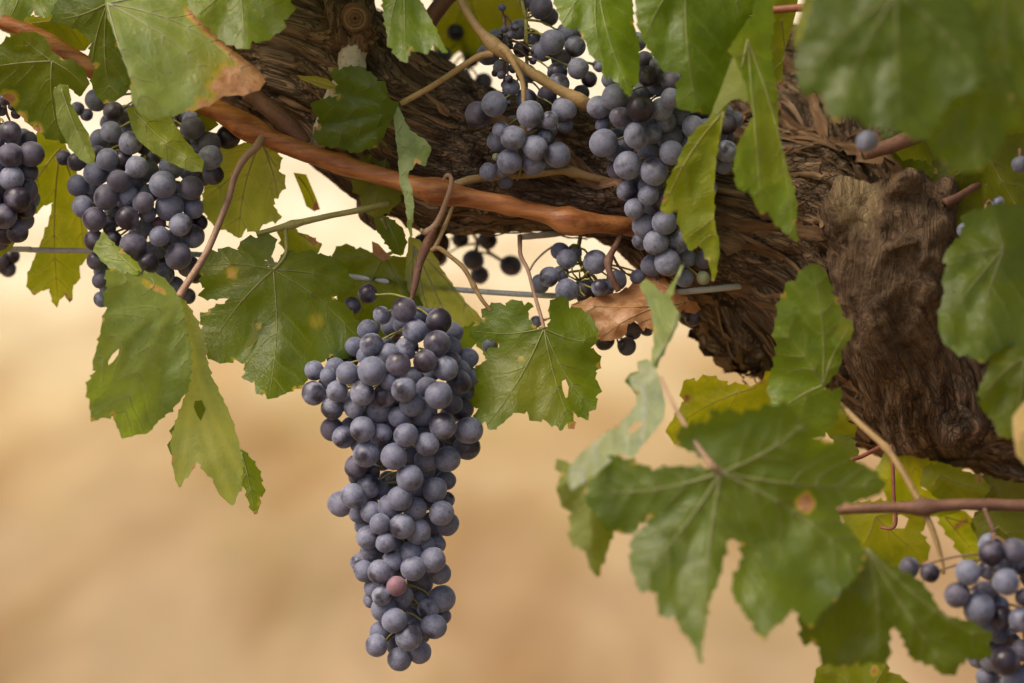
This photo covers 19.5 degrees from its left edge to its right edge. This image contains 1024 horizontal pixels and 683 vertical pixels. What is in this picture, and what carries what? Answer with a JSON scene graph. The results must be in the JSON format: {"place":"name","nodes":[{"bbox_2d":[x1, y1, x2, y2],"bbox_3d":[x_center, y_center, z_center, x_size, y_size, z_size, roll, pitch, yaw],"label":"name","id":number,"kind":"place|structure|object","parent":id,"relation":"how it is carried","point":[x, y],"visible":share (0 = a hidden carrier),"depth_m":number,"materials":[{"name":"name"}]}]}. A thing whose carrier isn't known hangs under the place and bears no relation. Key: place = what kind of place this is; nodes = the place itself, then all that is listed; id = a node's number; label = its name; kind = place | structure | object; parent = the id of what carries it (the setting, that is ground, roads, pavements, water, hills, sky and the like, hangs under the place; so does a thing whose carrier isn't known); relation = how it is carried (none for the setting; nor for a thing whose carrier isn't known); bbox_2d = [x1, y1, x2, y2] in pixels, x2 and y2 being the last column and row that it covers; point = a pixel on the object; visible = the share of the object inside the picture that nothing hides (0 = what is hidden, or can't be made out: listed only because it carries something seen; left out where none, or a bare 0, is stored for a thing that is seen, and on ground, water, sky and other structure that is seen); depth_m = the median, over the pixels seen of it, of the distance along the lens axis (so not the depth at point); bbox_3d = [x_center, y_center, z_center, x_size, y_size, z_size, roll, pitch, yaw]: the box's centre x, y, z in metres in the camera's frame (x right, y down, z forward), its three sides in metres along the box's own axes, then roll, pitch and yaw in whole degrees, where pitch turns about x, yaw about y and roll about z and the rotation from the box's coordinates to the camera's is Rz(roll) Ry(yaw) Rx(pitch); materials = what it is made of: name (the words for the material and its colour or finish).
{"place":"outdoors","nodes":[
{"label":"outdoors","id":0,"kind":"place"},
{"bbox_2d":[26,132,88,306],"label":"vine leaf","id":1,"kind":"object","parent":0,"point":[57,275],"visible":0.77,"depth_m":1.54,"materials":[{"name":"green plant"}]},
{"bbox_2d":[127,107,203,171],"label":"vine leaf","id":2,"kind":"object","parent":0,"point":[163,138],"visible":0.96,"depth_m":1.49,"materials":[{"name":"green plant"}]},
{"bbox_2d":[0,0,1023,682],"bbox_3d":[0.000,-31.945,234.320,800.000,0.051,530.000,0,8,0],"label":"ground","id":3,"kind":"structure","parent":0,"point":[126,560],"depth_m":4.71,"materials":[{"name":"beige soil"}]},
{"bbox_2d":[202,0,1023,482],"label":"grapevine","id":4,"kind":"object","parent":3,"relation":"on","point":[876,236],"visible":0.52,"depth_m":1.52,"materials":[{"name":"brown plant"}]},
{"bbox_2d":[0,118,44,250],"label":"grape bunch","id":5,"kind":"object","parent":4,"relation":"hanging from","point":[22,154],"visible":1,"depth_m":1.49,"materials":[{"name":"food"}]},
{"bbox_2d":[0,242,14,256],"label":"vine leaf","id":6,"kind":"object","parent":5,"relation":"attached to","point":[7,249],"visible":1,"depth_m":1.52,"materials":[{"name":"green plant"}]},
{"bbox_2d":[0,95,19,120],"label":"grape bunch","id":7,"kind":"object","parent":5,"relation":"attached to","point":[4,103],"visible":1,"depth_m":1.50,"materials":[{"name":"purple food"}]},
{"bbox_2d":[0,0,57,21],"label":"vine leaf","id":8,"kind":"object","parent":4,"relation":"attached to","point":[20,10],"visible":1,"depth_m":1.49,"materials":[{"name":"green plant"}]},
{"bbox_2d":[0,15,90,50],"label":"vine leaf","id":9,"kind":"object","parent":4,"relation":"attached to","point":[75,38],"visible":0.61,"depth_m":1.53,"materials":[{"name":"green plant"}]},
{"bbox_2d":[0,32,94,163],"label":"vine leaf","id":10,"kind":"object","parent":4,"relation":"attached to","point":[35,71],"visible":1,"depth_m":1.48,"materials":[{"name":"green plant"}]},
{"bbox_2d":[56,89,239,306],"bbox_3d":[-0.184,-0.076,1.524,0.091,0.118,0.075,-2,8,-16],"label":"grape bunch","id":11,"kind":"object","parent":4,"relation":"hanging from","point":[122,199],"visible":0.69,"depth_m":1.50,"materials":[{"name":"food"}]},
{"bbox_2d":[50,0,264,119],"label":"vine leaf","id":12,"kind":"object","parent":4,"relation":"attached to","point":[162,58],"visible":1,"depth_m":1.46,"materials":[{"name":"green plant"}]},
{"bbox_2d":[85,135,265,513],"bbox_3d":[-0.166,-0.007,1.481,0.099,0.187,0.058,-2,8,-14],"label":"vine leaf","id":13,"kind":"object","parent":4,"relation":"hanging from","point":[151,375],"visible":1,"depth_m":1.48,"materials":[{"name":"green plant"}]},
{"bbox_2d":[197,113,218,131],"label":"vine leaf","id":14,"kind":"object","parent":4,"relation":"attached to","point":[210,124],"visible":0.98,"depth_m":1.52,"materials":[{"name":"green plant"}]},
{"bbox_2d":[186,0,295,48],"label":"vine leaf","id":15,"kind":"object","parent":4,"relation":"attached to","point":[240,24],"visible":1,"depth_m":1.46,"materials":[{"name":"green plant"}]},
{"bbox_2d":[202,142,285,237],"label":"vine leaf","id":16,"kind":"object","parent":4,"relation":"attached to","point":[260,186],"visible":0.84,"depth_m":1.53,"materials":[{"name":"green plant"}]},
{"bbox_2d":[198,233,360,398],"bbox_3d":[-0.117,-0.013,1.496,0.086,0.078,0.046,0,8,0],"label":"vine leaf","id":17,"kind":"object","parent":4,"relation":"attached to","point":[281,324],"visible":1,"depth_m":1.50,"materials":[{"name":"green plant"}]},
{"bbox_2d":[277,229,321,254],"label":"vine leaf","id":18,"kind":"object","parent":4,"relation":"attached to","point":[299,242],"visible":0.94,"depth_m":1.53,"materials":[{"name":"green plant"}]},
{"bbox_2d":[294,173,319,210],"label":"vine leaf","id":19,"kind":"object","parent":4,"relation":"attached to","point":[309,196],"visible":1,"depth_m":1.55,"materials":[{"name":"green plant"}]},
{"bbox_2d":[297,75,335,89],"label":"vine leaf","id":20,"kind":"object","parent":4,"relation":"attached to","point":[321,82],"visible":1,"depth_m":1.50,"materials":[{"name":"green plant"}]},
{"bbox_2d":[0,14,633,236],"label":"vine cane","id":21,"kind":"object","parent":4,"relation":"attached to","point":[251,128],"visible":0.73,"depth_m":1.50,"materials":[{"name":"brown plant"}]},
{"bbox_2d":[419,173,453,234],"bbox_3d":[-0.038,-0.069,1.494,0.018,0.032,0.009,0,8,0],"label":"tendril","id":22,"kind":"object","parent":21,"relation":"attached to","point":[435,223],"visible":1,"depth_m":1.49},
{"bbox_2d":[604,234,625,291],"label":"twig","id":23,"kind":"object","parent":21,"relation":"hanging from","point":[609,258],"visible":1,"depth_m":1.51,"materials":[{"name":"wood"}]},
{"bbox_2d":[256,201,390,251],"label":"vine shoot","id":24,"kind":"object","parent":4,"relation":"attached to","point":[285,227],"visible":1,"depth_m":1.51,"materials":[{"name":"plant"}]},
{"bbox_2d":[310,65,430,237],"bbox_3d":[-0.063,-0.097,1.500,0.063,0.084,0.050,4,9,25],"label":"vine leaf","id":25,"kind":"object","parent":4,"relation":"attached to","point":[359,112],"visible":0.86,"depth_m":1.49,"materials":[{"name":"green plant"}]},
{"bbox_2d":[8,246,741,298],"bbox_3d":[-0.194,-0.037,1.545,0.647,0.028,0.029,0,8,0],"label":"trellis wire","id":26,"kind":"object","parent":4,"relation":"attached to","point":[708,289],"visible":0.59,"depth_m":1.53,"materials":[{"name":"grey metal"}]},
{"bbox_2d":[0,252,19,276],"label":"grape bunch","id":27,"kind":"object","parent":26,"relation":"hanging from","point":[8,261],"visible":0.72,"depth_m":1.58,"materials":[{"name":"food"}]},
{"bbox_2d":[680,298,700,326],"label":"grape bunch","id":28,"kind":"object","parent":26,"relation":"hanging from","point":[692,320],"visible":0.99,"depth_m":1.53,"materials":[{"name":"food"}]},
{"bbox_2d":[332,217,422,337],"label":"vine leaf","id":29,"kind":"object","parent":4,"relation":"attached to","point":[378,262],"visible":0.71,"depth_m":1.54,"materials":[{"name":"green plant"}]},
{"bbox_2d":[374,215,407,255],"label":"vine leaf","id":30,"kind":"object","parent":4,"relation":"attached to","point":[393,235],"visible":1,"depth_m":1.52,"materials":[{"name":"green plant"}]},
{"bbox_2d":[301,228,482,670],"bbox_3d":[-0.060,0.053,1.509,0.091,0.222,0.078,0,8,0],"label":"grape bunch","id":31,"kind":"object","parent":4,"relation":"hanging from","point":[394,420],"visible":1,"depth_m":1.49,"materials":[{"name":"food"}]},
{"bbox_2d":[430,206,490,310],"bbox_3d":[-0.025,-0.042,1.503,0.032,0.054,0.010,1,8,5],"label":"tendril","id":32,"kind":"object","parent":31,"relation":"attached to","point":[460,264],"visible":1,"depth_m":1.50,"materials":[{"name":"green plant"}]},
{"bbox_2d":[482,340,497,351],"bbox_3d":[-0.012,0.000,1.516,0.008,0.012,0.011,-4,9,-26],"label":"grape","id":33,"kind":"object","parent":31,"relation":"attached to","point":[486,344],"visible":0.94,"depth_m":1.51,"materials":[{"name":"food"}]},
{"bbox_2d":[381,0,447,62],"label":"vine leaf","id":34,"kind":"object","parent":4,"relation":"attached to","point":[409,25],"visible":1,"depth_m":1.46,"materials":[{"name":"green plant"}]},
{"bbox_2d":[415,0,455,54],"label":"vine cane","id":35,"kind":"object","parent":4,"relation":"attached to","point":[436,10],"visible":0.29,"depth_m":1.53,"materials":[{"name":"brown plant"}]},
{"bbox_2d":[405,236,481,327],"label":"vine leaf","id":36,"kind":"object","parent":4,"relation":"attached to","point":[435,285],"visible":0.59,"depth_m":1.54,"materials":[{"name":"green plant"}]},
{"bbox_2d":[436,24,491,85],"bbox_3d":[-0.026,-0.159,1.627,0.031,0.044,0.022,0,8,0],"label":"grape bunch","id":37,"kind":"object","parent":4,"relation":"attached to","point":[455,32],"visible":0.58,"depth_m":1.62,"materials":[{"name":"food"}]},
{"bbox_2d":[460,321,484,355],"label":"vine leaf","id":38,"kind":"object","parent":4,"relation":"attached to","point":[466,341],"visible":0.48,"depth_m":1.52,"materials":[{"name":"green plant"}]},
{"bbox_2d":[433,0,523,61],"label":"vine leaf","id":39,"kind":"object","parent":4,"relation":"attached to","point":[487,14],"visible":0.56,"depth_m":1.63,"materials":[{"name":"green plant"}]},
{"bbox_2d":[439,234,521,283],"bbox_3d":[-0.021,-0.051,1.621,0.051,0.039,0.026,2,8,14],"label":"grape bunch","id":40,"kind":"object","parent":4,"relation":"hanging from","point":[473,261],"visible":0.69,"depth_m":1.62,"materials":[{"name":"food"}]},
{"bbox_2d":[399,0,589,135],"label":"vine shoot","id":41,"kind":"object","parent":4,"relation":"attached to","point":[494,45],"visible":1,"depth_m":1.50,"materials":[{"name":"brown plant"}]},
{"bbox_2d":[454,166,607,185],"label":"vine shoot","id":42,"kind":"object","parent":4,"relation":"attached to","point":[572,171],"visible":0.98,"depth_m":1.51,"materials":[{"name":"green plant"}]},
{"bbox_2d":[465,0,599,188],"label":"grape bunch","id":43,"kind":"object","parent":4,"relation":"hanging from","point":[516,147],"visible":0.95,"depth_m":1.50,"materials":[{"name":"blue food"}]},
{"bbox_2d":[491,3,536,106],"bbox_3d":[0.001,-0.145,1.509,0.015,0.052,0.027,8,11,44],"label":"grape bunch","id":44,"kind":"object","parent":43,"relation":"attached to","point":[501,74],"visible":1,"depth_m":1.50,"materials":[{"name":"blue food"}]},
{"bbox_2d":[469,234,601,430],"bbox_3d":[0.010,-0.004,1.494,0.062,0.092,0.052,7,11,40],"label":"vine leaf","id":45,"kind":"object","parent":4,"relation":"attached to","point":[528,366],"visible":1,"depth_m":1.49,"materials":[{"name":"green plant"}]},
{"bbox_2d":[517,231,564,239],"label":"twig","id":46,"kind":"object","parent":4,"relation":"attached to","point":[540,235],"visible":0.83,"depth_m":1.53,"materials":[{"name":"brown wood"}]},
{"bbox_2d":[530,246,551,270],"bbox_3d":[0.016,-0.044,1.555,0.016,0.014,0.013,0,8,0],"label":"tendril","id":47,"kind":"object","parent":4,"relation":"attached to","point":[544,252],"visible":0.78,"depth_m":1.55},
{"bbox_2d":[555,459,613,576],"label":"vine leaf","id":48,"kind":"object","parent":4,"relation":"hanging from","point":[589,535],"visible":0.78,"depth_m":1.37,"materials":[{"name":"green plant"}]},
{"bbox_2d":[553,0,639,96],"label":"vine leaf","id":49,"kind":"object","parent":4,"relation":"attached to","point":[606,29],"visible":1,"depth_m":1.45,"materials":[{"name":"green plant"}]},
{"bbox_2d":[567,264,683,489],"bbox_3d":[0.054,0.015,1.374,0.025,0.093,0.099,3,9,22],"label":"vine leaf","id":50,"kind":"object","parent":4,"relation":"attached to","point":[593,459],"visible":1,"depth_m":1.39,"materials":[{"name":"green plant"}]},
{"bbox_2d":[587,32,742,287],"bbox_3d":[0.077,-0.102,1.504,0.080,0.150,0.066,0,8,0],"label":"grape bunch","id":51,"kind":"object","parent":4,"relation":"attached to","point":[656,133],"visible":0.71,"depth_m":1.49,"materials":[{"name":"food"}]},
{"bbox_2d":[635,0,754,114],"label":"vine leaf","id":52,"kind":"object","parent":4,"relation":"attached to","point":[690,41],"visible":1,"depth_m":1.43,"materials":[{"name":"green plant"}]},
{"bbox_2d":[666,371,770,443],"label":"vine leaf","id":53,"kind":"object","parent":4,"relation":"attached to","point":[702,396],"visible":0.56,"depth_m":1.55,"materials":[{"name":"plant"}]},
{"bbox_2d":[660,0,798,281],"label":"vine leaf","id":54,"kind":"object","parent":4,"relation":"attached to","point":[760,168],"visible":1,"depth_m":1.42,"materials":[{"name":"green plant"}]},
{"bbox_2d":[583,376,886,662],"bbox_3d":[0.106,0.076,1.362,0.112,0.114,0.095,-6,10,-38],"label":"vine leaf","id":55,"kind":"object","parent":4,"relation":"attached to","point":[772,488],"visible":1,"depth_m":1.35,"materials":[{"name":"green plant"}]},
{"bbox_2d":[751,4,801,14],"bbox_3d":[0.176,-0.166,1.464,0.134,0.014,0.015,0,8,-1],"label":"vine cane","id":56,"kind":"object","parent":4,"relation":"attached to","point":[787,8],"visible":0.21,"depth_m":1.46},
{"bbox_2d":[770,0,797,86],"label":"vine leaf","id":57,"kind":"object","parent":4,"relation":"attached to","point":[782,24],"visible":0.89,"depth_m":1.48,"materials":[{"name":"green plant"}]},
{"bbox_2d":[793,0,811,48],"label":"vine leaf","id":58,"kind":"object","parent":4,"relation":"attached to","point":[801,23],"visible":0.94,"depth_m":1.30,"materials":[{"name":"green plant"}]},
{"bbox_2d":[827,409,859,458],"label":"vine leaf","id":59,"kind":"object","parent":4,"relation":"attached to","point":[842,432],"visible":0.48,"depth_m":1.53,"materials":[{"name":"green plant"}]},
{"bbox_2d":[814,662,907,682],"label":"vine leaf","id":60,"kind":"object","parent":4,"relation":"attached to","point":[869,672],"visible":0.9,"depth_m":1.44,"materials":[{"name":"green plant"}]},
{"bbox_2d":[850,445,881,460],"bbox_3d":[0.179,0.056,1.506,0.017,0.008,0.011,0,8,0],"label":"petiole","id":61,"kind":"object","parent":4,"relation":"attached to","point":[869,452],"visible":0.92,"depth_m":1.50,"materials":[{"name":"brown plant"}]},
{"bbox_2d":[856,127,877,152],"bbox_3d":[0.165,-0.098,1.386,0.011,0.019,0.013,0,8,0],"label":"grape","id":62,"kind":"object","parent":4,"relation":"attached to","point":[866,141],"visible":0.91,"depth_m":1.38,"materials":[{"name":"food"}]},
{"bbox_2d":[823,388,945,573],"bbox_3d":[0.177,0.067,1.431,0.067,0.085,0.005,5,10,33],"label":"vine shoot","id":63,"kind":"object","parent":4,"relation":"attached to","point":[885,447],"visible":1,"depth_m":1.42,"materials":[{"name":"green plant"}]},
{"bbox_2d":[766,264,853,437],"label":"vine leaf","id":64,"kind":"object","parent":63,"relation":"attached to","point":[812,331],"visible":0.97,"depth_m":1.43,"materials":[{"name":"green plant"}]},
{"bbox_2d":[841,498,930,568],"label":"vine leaf","id":65,"kind":"object","parent":4,"relation":"attached to","point":[895,546],"visible":0.73,"depth_m":1.56,"materials":[{"name":"green plant"}]},
{"bbox_2d":[880,445,897,529],"bbox_3d":[0.191,0.073,1.498,0.009,0.042,0.010,5,10,34],"label":"petiole","id":66,"kind":"object","parent":4,"relation":"hanging from","point":[895,521],"visible":0.79,"depth_m":1.50,"materials":[{"name":"brown plant"}]},
{"bbox_2d":[793,0,988,140],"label":"vine leaf","id":67,"kind":"object","parent":4,"relation":"attached to","point":[909,68],"visible":1,"depth_m":1.28,"materials":[{"name":"green plant"}]},
{"bbox_2d":[860,133,925,159],"bbox_3d":[0.197,-0.101,1.488,0.051,0.020,0.012,-4,9,-27],"label":"vine cane","id":68,"kind":"object","parent":4,"relation":"attached to","point":[898,142],"visible":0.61,"depth_m":1.48,"materials":[{"name":"brown plant"}]},
{"bbox_2d":[879,125,933,178],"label":"vine leaf","id":69,"kind":"object","parent":4,"relation":"attached to","point":[886,132],"visible":0.07,"depth_m":1.53,"materials":[{"name":"green plant"}]},
{"bbox_2d":[895,140,936,171],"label":"vine leaf","id":70,"kind":"object","parent":4,"relation":"attached to","point":[921,151],"visible":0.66,"depth_m":1.50,"materials":[{"name":"green plant"}]},
{"bbox_2d":[875,453,959,516],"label":"vine leaf","id":71,"kind":"object","parent":4,"relation":"attached to","point":[913,466],"visible":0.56,"depth_m":1.57,"materials":[{"name":"green plant"}]},
{"bbox_2d":[920,462,990,499],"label":"vine leaf","id":72,"kind":"object","parent":4,"relation":"attached to","point":[940,480],"visible":0.92,"depth_m":1.55,"materials":[{"name":"green plant"}]},
{"bbox_2d":[938,510,978,563],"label":"vine leaf","id":73,"kind":"object","parent":4,"relation":"attached to","point":[958,530],"visible":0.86,"depth_m":1.57,"materials":[{"name":"plant"}]},
{"bbox_2d":[941,182,980,207],"bbox_3d":[0.242,-0.084,1.507,0.073,0.028,0.007,-7,11,-42],"label":"tendril","id":74,"kind":"object","parent":4,"relation":"attached to","point":[948,201],"visible":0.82,"depth_m":1.49,"materials":[{"name":"wood"}]},
{"bbox_2d":[899,508,1023,682],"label":"grape bunch","id":75,"kind":"object","parent":4,"relation":"hanging from","point":[999,567],"visible":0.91,"depth_m":1.40,"materials":[{"name":"purple food"}]},
{"bbox_2d":[927,61,1023,173],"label":"vine leaf","id":76,"kind":"object","parent":4,"relation":"attached to","point":[967,135],"visible":0.88,"depth_m":1.30,"materials":[{"name":"green plant"}]},
{"bbox_2d":[932,132,1023,237],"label":"vine leaf","id":77,"kind":"object","parent":4,"relation":"attached to","point":[997,175],"visible":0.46,"depth_m":1.50,"materials":[{"name":"green plant"}]},
{"bbox_2d":[937,202,1023,362],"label":"vine leaf","id":78,"kind":"object","parent":4,"relation":"attached to","point":[980,311],"visible":1,"depth_m":1.40,"materials":[{"name":"green plant"}]},
{"bbox_2d":[957,196,1003,236],"bbox_3d":[0.229,-0.061,1.459,0.023,0.021,0.008,0,8,0],"label":"grape bunch","id":79,"kind":"object","parent":4,"relation":"attached to","point":[997,199],"visible":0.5,"depth_m":1.46,"materials":[{"name":"food"}]},
{"bbox_2d":[970,0,1023,100],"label":"vine leaf","id":80,"kind":"object","parent":4,"relation":"attached to","point":[1001,23],"visible":0.76,"depth_m":1.32,"materials":[{"name":"green plant"}]},
{"bbox_2d":[970,475,1023,531],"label":"vine leaf","id":81,"kind":"object","parent":4,"relation":"attached to","point":[1003,489],"visible":0.21,"depth_m":1.56,"materials":[{"name":"green plant"}]},
{"bbox_2d":[971,511,1023,544],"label":"vine leaf","id":82,"kind":"object","parent":4,"relation":"attached to","point":[1008,525],"visible":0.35,"depth_m":1.53,"materials":[{"name":"green plant"}]},
{"bbox_2d":[976,342,1023,438],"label":"vine leaf","id":83,"kind":"object","parent":4,"relation":"attached to","point":[1000,393],"visible":0.92,"depth_m":1.38,"materials":[{"name":"green plant"}]},
{"bbox_2d":[984,47,1023,136],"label":"vine leaf","id":84,"kind":"object","parent":4,"relation":"attached to","point":[1020,130],"depth_m":1.57,"materials":[{"name":"green plant"}]},
{"bbox_2d":[1011,148,1023,172],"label":"grape","id":85,"kind":"object","parent":4,"relation":"attached to","point":[1017,163],"visible":1,"depth_m":1.43,"materials":[{"name":"food"}]},
{"bbox_2d":[1012,402,1023,463],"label":"dead leaf","id":86,"kind":"object","parent":4,"relation":"attached to","point":[1018,423],"visible":1,"depth_m":1.35,"materials":[{"name":"beige plant"}]},
{"bbox_2d":[531,235,658,355],"bbox_3d":[0.042,-0.023,1.528,0.067,0.060,0.044,0,8,0],"label":"grape bunch","id":87,"kind":"object","parent":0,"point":[567,258],"visible":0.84,"depth_m":1.52,"materials":[{"name":"food"}]},
{"bbox_2d":[571,276,700,340],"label":"dead leaf","id":88,"kind":"object","parent":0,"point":[613,315],"visible":0.62,"depth_m":1.51,"materials":[{"name":"brown plant"}]},
{"bbox_2d":[797,546,992,675],"bbox_3d":[0.175,0.123,1.361,0.090,0.059,0.012,0,8,0],"label":"vine leaf","id":89,"kind":"object","parent":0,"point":[868,610],"visible":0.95,"depth_m":1.36,"materials":[{"name":"green plant"}]},
{"bbox_2d":[836,498,1023,516],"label":"vine shoot","id":90,"kind":"object","parent":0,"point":[921,507],"visible":0.82,"depth_m":1.42,"materials":[{"name":"plant"}]}
]}

